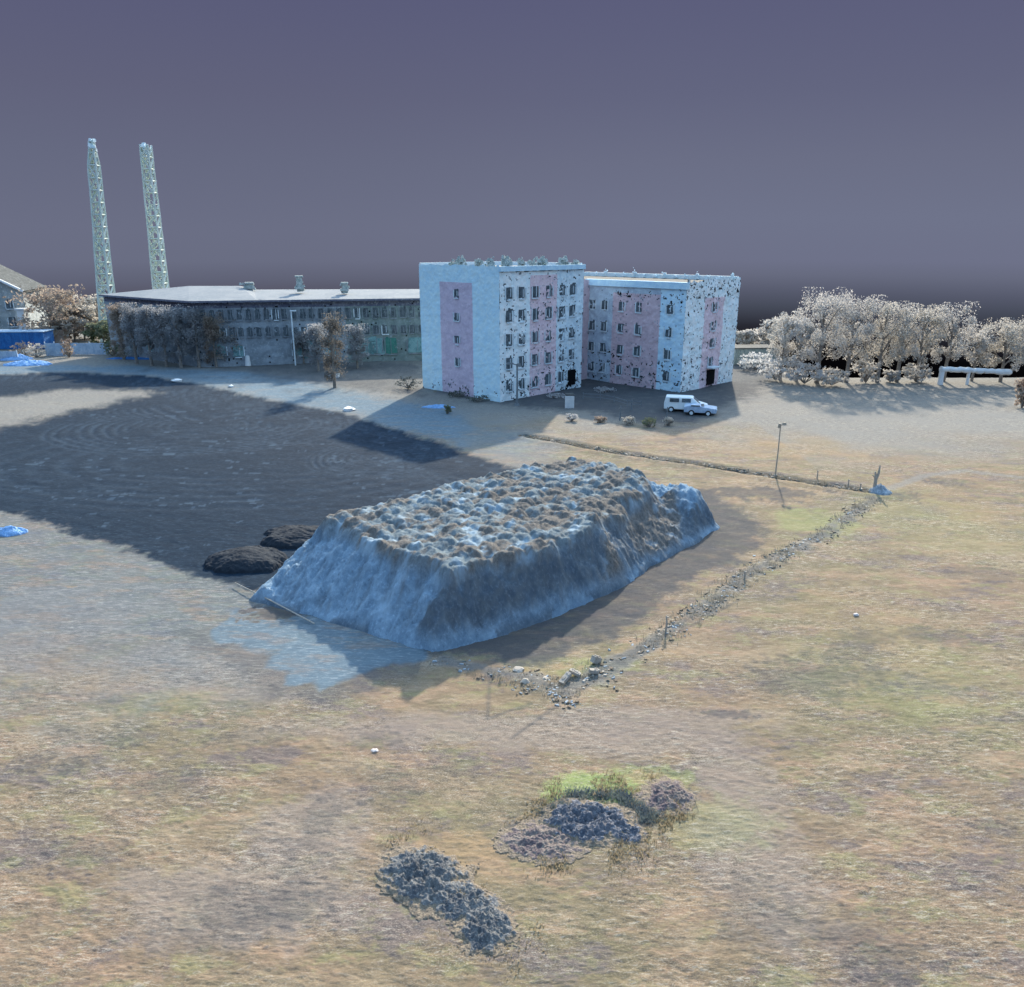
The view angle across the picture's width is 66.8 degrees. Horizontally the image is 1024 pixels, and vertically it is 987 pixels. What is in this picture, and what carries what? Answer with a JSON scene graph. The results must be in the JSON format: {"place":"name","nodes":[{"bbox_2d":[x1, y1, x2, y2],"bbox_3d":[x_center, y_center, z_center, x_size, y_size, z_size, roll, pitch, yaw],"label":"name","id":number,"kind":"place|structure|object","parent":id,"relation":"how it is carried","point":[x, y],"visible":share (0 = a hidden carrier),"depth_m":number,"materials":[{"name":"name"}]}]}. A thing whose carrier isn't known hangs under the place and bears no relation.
{"place":"outdoors","nodes":[
{"label":"outdoors","id":0,"kind":"place"},
{"bbox_2d":[0,364,512,467],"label":"dirt road","id":1,"kind":"structure","parent":0,"point":[460,432],"depth_m":91.94,"materials":[{"name":"beige soil"}]},
{"bbox_2d":[0,371,515,590],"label":"soil field","id":2,"kind":"structure","parent":0,"point":[182,476],"depth_m":64.10,"materials":[{"name":"black soil"}]},
{"bbox_2d":[204,545,286,573],"bbox_3d":[-15.523,3.564,45.555,5.750,0.882,4.336,0,18,0],"label":"earth pile","id":3,"kind":"object","parent":2,"relation":"on","point":[253,559],"visible":0.99,"depth_m":44.44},
{"bbox_2d":[260,525,318,549],"bbox_3d":[-13.283,2.487,49.029,6.151,0.812,4.107,0,18,0],"label":"earth pile","id":4,"kind":"object","parent":2,"relation":"on","point":[296,537],"visible":0.69,"depth_m":48.06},
{"bbox_2d":[0,313,1023,986],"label":"ground","id":5,"kind":"structure","parent":0,"point":[202,783],"depth_m":29.02,"materials":[{"name":"beige plant"}]},
{"bbox_2d":[0,350,17,358],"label":"fence panel","id":6,"kind":"object","parent":5,"relation":"on","point":[5,354],"visible":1,"depth_m":123.02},
{"bbox_2d":[0,525,27,536],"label":"tarpaulin","id":7,"kind":"object","parent":5,"relation":"on","point":[7,531],"visible":1,"depth_m":49.19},
{"bbox_2d":[0,354,33,360],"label":"tarpaulin","id":8,"kind":"object","parent":5,"relation":"on","point":[21,357],"visible":0.77,"depth_m":123.06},
{"bbox_2d":[14,308,29,328],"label":"pillar","id":9,"kind":"structure","parent":5,"relation":"on","point":[20,311],"depth_m":145.18,"materials":[{"name":"white paint"}]},
{"bbox_2d":[9,341,35,354],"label":"bush","id":10,"kind":"object","parent":5,"relation":"on","point":[23,348],"visible":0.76,"depth_m":128.11,"materials":[{"name":"grey plant"}]},
{"bbox_2d":[0,264,46,328],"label":"gabled building","id":11,"kind":"structure","parent":5,"relation":"on","point":[10,280],"depth_m":148.52,"materials":[{"name":"tile"}]},
{"bbox_2d":[0,329,54,348],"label":"container","id":12,"kind":"object","parent":5,"relation":"on","point":[9,338],"visible":0.81,"depth_m":137.13,"materials":[{"name":"metal"}]},
{"bbox_2d":[3,360,51,365],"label":"tarpaulin","id":13,"kind":"object","parent":5,"relation":"on","point":[29,363],"visible":1,"depth_m":118.04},
{"bbox_2d":[22,343,46,356],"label":"bush","id":14,"kind":"object","parent":5,"relation":"on","point":[35,354],"visible":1,"depth_m":126.39,"materials":[{"name":"grey plant"}]},
{"bbox_2d":[2,284,87,336],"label":"bare tree","id":15,"kind":"object","parent":5,"relation":"on","point":[59,296],"visible":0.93,"depth_m":142.50,"materials":[{"name":"brown plant"}]},
{"bbox_2d":[28,327,70,342],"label":"hut","id":16,"kind":"object","parent":5,"relation":"on","point":[57,338],"visible":0.19,"depth_m":144.48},
{"bbox_2d":[44,342,65,355],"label":"fence panel","id":17,"kind":"object","parent":5,"relation":"on","point":[54,349],"visible":0.92,"depth_m":128.49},
{"bbox_2d":[33,301,97,340],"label":"bare tree","id":18,"kind":"object","parent":5,"relation":"on","point":[91,307],"visible":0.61,"depth_m":145.70,"materials":[{"name":"brown plant"}]},
{"bbox_2d":[59,338,75,356],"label":"bush","id":19,"kind":"object","parent":5,"relation":"on","point":[67,349],"visible":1,"depth_m":126.29,"materials":[{"name":"brown plant"}]},
{"bbox_2d":[56,307,103,339],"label":"bare tree","id":20,"kind":"object","parent":5,"relation":"on","point":[78,335],"visible":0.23,"depth_m":148.10,"materials":[{"name":"brown plant"}]},
{"bbox_2d":[68,294,103,337],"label":"bare tree","id":21,"kind":"object","parent":5,"relation":"on","point":[90,299],"visible":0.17,"depth_m":150.51,"materials":[{"name":"grey plant"}]},
{"bbox_2d":[70,342,107,354],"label":"fence panel","id":22,"kind":"object","parent":5,"relation":"on","point":[86,348],"visible":0.82,"depth_m":130.45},
{"bbox_2d":[80,319,110,342],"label":"bare tree","id":23,"kind":"object","parent":5,"relation":"on","point":[100,330],"visible":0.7,"depth_m":139.00,"materials":[{"name":"green plant"}]},
{"bbox_2d":[87,138,115,341],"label":"lattice tower","id":24,"kind":"structure","parent":5,"relation":"on","point":[93,158],"depth_m":141.76,"materials":[{"name":"grey metal"}]},
{"bbox_2d":[100,340,118,355],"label":"bush","id":25,"kind":"object","parent":5,"relation":"on","point":[105,345],"visible":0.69,"depth_m":128.02,"materials":[{"name":"green plant"}]},
{"bbox_2d":[103,301,131,359],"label":"bare tree","id":26,"kind":"object","parent":5,"relation":"on","point":[114,315],"visible":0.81,"depth_m":122.14,"materials":[{"name":"grey plant"}]},
{"bbox_2d":[117,302,147,363],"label":"bare tree","id":27,"kind":"object","parent":5,"relation":"on","point":[129,326],"visible":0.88,"depth_m":117.76,"materials":[{"name":"grey plant"}]},
{"bbox_2d":[131,304,160,365],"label":"bare tree","id":28,"kind":"object","parent":5,"relation":"on","point":[143,338],"visible":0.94,"depth_m":116.11,"materials":[{"name":"grey plant"}]},
{"bbox_2d":[139,142,169,288],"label":"lattice tower","id":29,"kind":"structure","parent":5,"relation":"on","point":[146,153],"depth_m":148.79,"materials":[{"name":"grey metal"}]},
{"bbox_2d":[145,307,177,366],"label":"bare tree","id":30,"kind":"object","parent":5,"relation":"on","point":[159,327],"visible":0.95,"depth_m":115.69,"materials":[{"name":"grey plant"}]},
{"bbox_2d":[157,304,195,367],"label":"bare tree","id":31,"kind":"object","parent":5,"relation":"on","point":[175,317],"visible":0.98,"depth_m":114.76,"materials":[{"name":"grey plant"}]},
{"bbox_2d":[180,305,213,367],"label":"bare tree","id":32,"kind":"object","parent":5,"relation":"on","point":[192,316],"visible":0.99,"depth_m":114.79,"materials":[{"name":"grey plant"}]},
{"bbox_2d":[199,312,225,366],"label":"bare tree","id":33,"kind":"object","parent":5,"relation":"on","point":[207,321],"visible":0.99,"depth_m":115.34,"materials":[{"name":"grey plant"}]},
{"bbox_2d":[215,316,240,361],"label":"bare tree","id":34,"kind":"object","parent":5,"relation":"on","point":[229,339],"visible":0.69,"depth_m":116.70,"materials":[{"name":"grey plant"}]},
{"bbox_2d":[99,275,421,366],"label":"factory","id":35,"kind":"structure","parent":5,"relation":"on","point":[262,333],"depth_m":119.29,"materials":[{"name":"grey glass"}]},
{"bbox_2d":[233,345,244,357],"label":"window","id":36,"kind":"structure","parent":35,"relation":"in","point":[237,352],"depth_m":117.66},
{"bbox_2d":[352,336,377,354],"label":"window","id":37,"kind":"structure","parent":35,"relation":"in","point":[372,339],"depth_m":120.95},
{"bbox_2d":[367,337,385,354],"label":"window","id":38,"kind":"structure","parent":35,"relation":"in","point":[379,343],"depth_m":121.30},
{"bbox_2d":[382,337,397,354],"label":"window","id":39,"kind":"structure","parent":35,"relation":"in","point":[389,343],"depth_m":121.66,"materials":[{"name":"glass"}]},
{"bbox_2d":[407,337,421,353],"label":"window","id":40,"kind":"structure","parent":35,"relation":"in","point":[414,344],"depth_m":122.34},
{"bbox_2d":[235,582,314,623],"bbox_3d":[-12.296,5.538,39.745,7.144,0.165,0.109,15,23,38],"label":"curb","id":41,"kind":"object","parent":5,"relation":"on","point":[277,604],"visible":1,"depth_m":39.24,"materials":[{"name":"concrete"}]},
{"bbox_2d":[289,330,310,363],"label":"bare tree","id":42,"kind":"object","parent":5,"relation":"on","point":[299,342],"visible":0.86,"depth_m":118.20,"materials":[{"name":"grey plant"}]},
{"bbox_2d":[303,323,329,370],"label":"bare tree","id":43,"kind":"object","parent":5,"relation":"on","point":[314,348],"visible":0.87,"depth_m":111.31,"materials":[{"name":"grey plant"}]},
{"bbox_2d":[312,311,347,387],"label":"bare tree","id":44,"kind":"object","parent":5,"relation":"on","point":[331,324],"visible":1,"depth_m":98.88,"materials":[{"name":"brown plant"}]},
{"bbox_2d":[342,323,369,367],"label":"bare tree","id":45,"kind":"object","parent":5,"relation":"on","point":[356,333],"visible":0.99,"depth_m":113.68,"materials":[{"name":"grey plant"}]},
{"bbox_2d":[395,376,421,388],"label":"bush","id":46,"kind":"object","parent":5,"relation":"on","point":[407,386],"visible":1,"depth_m":99.32,"materials":[{"name":"grey plant"}]},
{"bbox_2d":[374,840,479,920],"bbox_3d":[-2.434,10.986,22.463,3.255,0.483,3.060,0,18,0],"label":"rubble pile","id":47,"kind":"object","parent":5,"relation":"on","point":[419,882],"visible":0.99,"depth_m":22.38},
{"bbox_2d":[354,808,569,979],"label":"weeds","id":48,"kind":"object","parent":5,"relation":"on","point":[415,825],"visible":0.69,"depth_m":21.99,"materials":[{"name":"plant"}]},
{"bbox_2d":[433,878,505,924],"bbox_3d":[-1.451,11.326,21.663,2.282,0.320,1.801,14,22,36],"label":"rubble pile","id":49,"kind":"object","parent":5,"relation":"on","point":[457,905],"visible":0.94,"depth_m":21.53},
{"bbox_2d":[249,456,719,651],"bbox_3d":[-0.337,1.595,46.973,18.557,3.975,29.921,15,23,38],"label":"spoil heap","id":50,"kind":"object","parent":5,"relation":"on","point":[459,563],"visible":0.98,"depth_m":40.38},
{"bbox_2d":[450,904,519,956],"bbox_3d":[-0.707,11.586,20.804,1.993,0.349,1.831,0,18,0],"label":"rubble pile","id":51,"kind":"object","parent":5,"relation":"on","point":[489,929],"visible":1,"depth_m":20.63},
{"bbox_2d":[506,362,521,405],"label":"street lamp","id":52,"kind":"object","parent":5,"relation":"on","point":[517,366],"visible":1,"depth_m":87.80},
{"bbox_2d":[491,817,591,866],"bbox_3d":[0.882,10.653,23.907,3.087,0.231,2.136,0,18,0],"label":"rubble pile","id":53,"kind":"object","parent":5,"relation":"on","point":[522,846],"visible":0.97,"depth_m":23.69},
{"bbox_2d":[510,672,618,710],"bbox_3d":[2.206,8.110,31.990,4.854,0.087,3.080,0,18,0],"label":"debris","id":54,"kind":"object","parent":5,"relation":"on","point":[565,702],"visible":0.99,"depth_m":31.67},
{"bbox_2d":[558,671,571,684],"bbox_3d":[2.244,7.773,32.574,0.314,0.184,0.735,14,39,36],"label":"slab","id":55,"kind":"object","parent":5,"relation":"on","point":[567,675],"depth_m":32.53,"materials":[{"name":"concrete"}]},
{"bbox_2d":[565,393,573,407],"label":"kiosk","id":56,"kind":"object","parent":5,"relation":"on","point":[569,400],"visible":1,"depth_m":86.77,"materials":[{"name":"white paint"}]},
{"bbox_2d":[419,255,740,401],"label":"apartment building","id":57,"kind":"structure","parent":5,"relation":"on","point":[562,324],"depth_m":95.86,"materials":[{"name":"white paint"}]},
{"bbox_2d":[505,287,513,301],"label":"window","id":58,"kind":"structure","parent":57,"relation":"in","point":[508,291],"depth_m":87.96,"materials":[{"name":"white glass"}]},
{"bbox_2d":[505,334,513,347],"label":"window","id":59,"kind":"structure","parent":57,"relation":"in","point":[508,337],"depth_m":89.54,"materials":[{"name":"white glass"}]},
{"bbox_2d":[505,379,513,392],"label":"window","id":60,"kind":"structure","parent":57,"relation":"in","point":[508,386],"depth_m":91.19,"materials":[{"name":"white glass"}]},
{"bbox_2d":[506,308,513,323],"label":"window","id":61,"kind":"structure","parent":57,"relation":"in","point":[508,313],"depth_m":88.79,"materials":[{"name":"white glass"}]},
{"bbox_2d":[517,286,526,299],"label":"window","id":62,"kind":"structure","parent":57,"relation":"in","point":[521,293],"depth_m":89.37,"materials":[{"name":"white glass"}]},
{"bbox_2d":[531,308,538,321],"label":"window","id":63,"kind":"structure","parent":57,"relation":"in","point":[534,313],"depth_m":91.65,"materials":[{"name":"white glass"}]},
{"bbox_2d":[531,330,539,343],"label":"window","id":64,"kind":"structure","parent":57,"relation":"in","point":[534,336],"depth_m":92.51,"materials":[{"name":"white glass"}]},
{"bbox_2d":[531,352,539,365],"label":"window","id":65,"kind":"structure","parent":57,"relation":"in","point":[536,359],"depth_m":93.37,"materials":[{"name":"white glass"}]},
{"bbox_2d":[544,372,551,385],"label":"window","id":66,"kind":"structure","parent":57,"relation":"in","point":[548,377],"depth_m":95.80,"materials":[{"name":"white glass"}]},
{"bbox_2d":[544,350,552,364],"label":"window","id":67,"kind":"structure","parent":57,"relation":"in","point":[546,360],"depth_m":94.90,"materials":[{"name":"white glass"}]},
{"bbox_2d":[558,305,565,319],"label":"window","id":68,"kind":"structure","parent":57,"relation":"in","point":[563,310],"depth_m":94.89,"materials":[{"name":"white glass"}]},
{"bbox_2d":[567,369,575,384],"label":"door","id":69,"kind":"structure","parent":57,"relation":"in","point":[571,373],"depth_m":98.61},
{"bbox_2d":[706,369,714,384],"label":"door","id":70,"kind":"structure","parent":57,"relation":"in","point":[710,375],"depth_m":100.59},
{"bbox_2d":[535,797,643,848],"bbox_3d":[2.420,10.298,24.717,3.506,0.410,2.466,8,20,25],"label":"rubble pile","id":71,"kind":"object","parent":5,"relation":"on","point":[574,820],"visible":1,"depth_m":24.57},
{"bbox_2d":[531,785,668,825],"bbox_3d":[2.808,10.151,25.412,4.744,0.234,2.019,0,18,0],"label":"weed ring","id":72,"kind":"object","parent":5,"relation":"on","point":[624,796],"visible":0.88,"depth_m":25.63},
{"bbox_2d":[501,761,699,887],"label":"weeds","id":73,"kind":"object","parent":5,"relation":"on","point":[683,818],"visible":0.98,"depth_m":24.81,"materials":[{"name":"plant"}]},
{"bbox_2d":[617,823,649,844],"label":"rubble pile","id":74,"kind":"object","parent":5,"relation":"on","point":[635,833],"visible":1,"depth_m":24.07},
{"bbox_2d":[640,417,655,426],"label":"bush","id":75,"kind":"object","parent":5,"relation":"on","point":[647,422],"visible":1,"depth_m":77.84,"materials":[{"name":"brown plant"}]},
{"bbox_2d":[427,501,875,691],"bbox_3d":[13.118,4.496,43.191,38.211,0.181,6.176,-14,22,-36],"label":"debris","id":76,"kind":"object","parent":5,"relation":"on","point":[705,608],"visible":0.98,"depth_m":38.73,"materials":[{"name":"stone"}]},
{"bbox_2d":[430,494,887,696],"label":"weeds","id":77,"kind":"object","parent":5,"relation":"on","point":[710,600],"visible":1,"depth_m":40.11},
{"bbox_2d":[632,775,695,818],"bbox_3d":[5.088,10.026,25.802,2.041,0.249,1.968,-9,20,-25],"label":"rubble pile","id":78,"kind":"object","parent":5,"relation":"on","point":[657,796],"visible":1,"depth_m":25.71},
{"bbox_2d":[664,394,707,411],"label":"van","id":79,"kind":"object","parent":5,"relation":"on","point":[672,402],"visible":0.63,"depth_m":84.96,"materials":[{"name":"white paint"}]},
{"bbox_2d":[519,434,864,491],"bbox_3d":[14.016,-2.760,65.645,32.469,0.250,1.898,12,21,32],"label":"debris","id":80,"kind":"object","parent":5,"relation":"on","point":[837,485],"visible":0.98,"depth_m":64.30,"materials":[{"name":"concrete"}]},
{"bbox_2d":[684,402,716,415],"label":"car","id":81,"kind":"object","parent":5,"relation":"on","point":[693,408],"visible":1,"depth_m":83.19,"materials":[{"name":"blue paint"}]},
{"bbox_2d":[526,435,888,495],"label":"weeds","id":82,"kind":"object","parent":5,"relation":"on","point":[783,477],"visible":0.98,"depth_m":64.20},
{"bbox_2d":[735,329,752,344],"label":"bare tree","id":83,"kind":"object","parent":5,"relation":"on","point":[740,335],"visible":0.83,"depth_m":132.18,"materials":[{"name":"grey plant"}]},
{"bbox_2d":[744,328,760,344],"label":"bare tree","id":84,"kind":"object","parent":5,"relation":"on","point":[751,340],"visible":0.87,"depth_m":132.29,"materials":[{"name":"grey plant"}]},
{"bbox_2d":[733,344,776,364],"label":"shed","id":85,"kind":"structure","parent":5,"relation":"on","point":[742,350],"depth_m":119.26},
{"bbox_2d":[737,352,777,368],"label":"bush","id":86,"kind":"object","parent":5,"relation":"on","point":[744,361],"visible":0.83,"depth_m":114.28,"materials":[{"name":"grey plant"}]},
{"bbox_2d":[755,316,781,344],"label":"bare tree","id":87,"kind":"object","parent":5,"relation":"on","point":[766,322],"visible":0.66,"depth_m":129.26,"materials":[{"name":"grey plant"}]},
{"bbox_2d":[757,355,796,379],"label":"bush","id":88,"kind":"object","parent":5,"relation":"on","point":[773,374],"visible":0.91,"depth_m":104.73,"materials":[{"name":"grey plant"}]},
{"bbox_2d":[773,422,786,476],"bbox_3d":[20.906,-3.326,60.653,0.586,4.567,0.404,0,18,0],"label":"street lamp","id":89,"kind":"object","parent":5,"relation":"on","point":[779,426],"visible":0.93,"depth_m":60.54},
{"bbox_2d":[766,311,800,379],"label":"bare tree","id":90,"kind":"object","parent":5,"relation":"on","point":[776,349],"visible":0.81,"depth_m":104.75,"materials":[{"name":"grey plant"}]},
{"bbox_2d":[778,314,825,381],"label":"bare tree","id":91,"kind":"object","parent":5,"relation":"on","point":[802,337],"visible":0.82,"depth_m":103.13,"materials":[{"name":"grey plant"}]},
{"bbox_2d":[785,360,826,383],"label":"bush","id":92,"kind":"object","parent":5,"relation":"on","point":[805,367],"visible":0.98,"depth_m":102.17,"materials":[{"name":"grey plant"}]},
{"bbox_2d":[791,287,860,382],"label":"bare tree","id":93,"kind":"object","parent":5,"relation":"on","point":[822,335],"visible":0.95,"depth_m":101.28,"materials":[{"name":"grey plant"}]},
{"bbox_2d":[813,367,850,384],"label":"bush","id":94,"kind":"object","parent":5,"relation":"on","point":[833,377],"visible":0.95,"depth_m":100.83,"materials":[{"name":"grey plant"}]},
{"bbox_2d":[827,294,887,382],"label":"bare tree","id":95,"kind":"object","parent":5,"relation":"on","point":[867,329],"visible":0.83,"depth_m":101.30,"materials":[{"name":"grey plant"}]},
{"bbox_2d":[850,358,883,382],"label":"bush","id":96,"kind":"object","parent":5,"relation":"on","point":[866,373],"visible":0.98,"depth_m":102.75,"materials":[{"name":"grey plant"}]},
{"bbox_2d":[868,483,891,494],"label":"rubble pile","id":97,"kind":"object","parent":5,"relation":"on","point":[880,489],"visible":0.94,"depth_m":57.07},
{"bbox_2d":[853,299,918,382],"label":"bare tree","id":98,"kind":"object","parent":5,"relation":"on","point":[884,335],"visible":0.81,"depth_m":101.71,"materials":[{"name":"grey plant"}]},
{"bbox_2d":[883,369,900,381],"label":"bush","id":99,"kind":"object","parent":5,"relation":"on","point":[890,375],"visible":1,"depth_m":103.58,"materials":[{"name":"grey plant"}]},
{"bbox_2d":[882,302,932,381],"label":"bare tree","id":100,"kind":"object","parent":5,"relation":"on","point":[915,351],"visible":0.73,"depth_m":102.14,"materials":[{"name":"grey plant"}]},
{"bbox_2d":[901,362,933,382],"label":"bush","id":101,"kind":"object","parent":5,"relation":"on","point":[921,374],"visible":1,"depth_m":103.56,"materials":[{"name":"grey plant"}]},
{"bbox_2d":[905,304,948,375],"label":"bare tree","id":102,"kind":"object","parent":5,"relation":"on","point":[927,337],"visible":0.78,"depth_m":102.59,"materials":[{"name":"grey plant"}]},
{"bbox_2d":[923,301,980,380],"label":"bare tree","id":103,"kind":"object","parent":5,"relation":"on","point":[953,323],"visible":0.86,"depth_m":103.11,"materials":[{"name":"grey plant"}]},
{"bbox_2d":[937,366,1011,384],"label":"overhead pipe","id":104,"kind":"object","parent":5,"relation":"on","point":[967,370],"visible":1,"depth_m":102.22,"materials":[{"name":"metal"}]},
{"bbox_2d":[955,328,1002,380],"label":"bare tree","id":105,"kind":"object","parent":5,"relation":"on","point":[978,348],"visible":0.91,"depth_m":103.45,"materials":[{"name":"grey plant"}]},
{"bbox_2d":[973,315,1023,381],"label":"bare tree","id":106,"kind":"object","parent":5,"relation":"on","point":[1012,332],"visible":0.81,"depth_m":103.13,"materials":[{"name":"grey plant"}]},
{"bbox_2d":[1003,334,1023,371],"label":"bare tree","id":107,"kind":"object","parent":5,"relation":"on","point":[1015,364],"visible":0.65,"depth_m":102.24,"materials":[{"name":"grey plant"}]},
{"bbox_2d":[1013,377,1023,407],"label":"bush","id":108,"kind":"object","parent":5,"relation":"on","point":[1020,385],"visible":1,"depth_m":86.98,"materials":[{"name":"grey plant"}]},
{"bbox_2d":[0,0,1023,377],"label":"sky","id":109,"kind":"structure","parent":0,"point":[866,148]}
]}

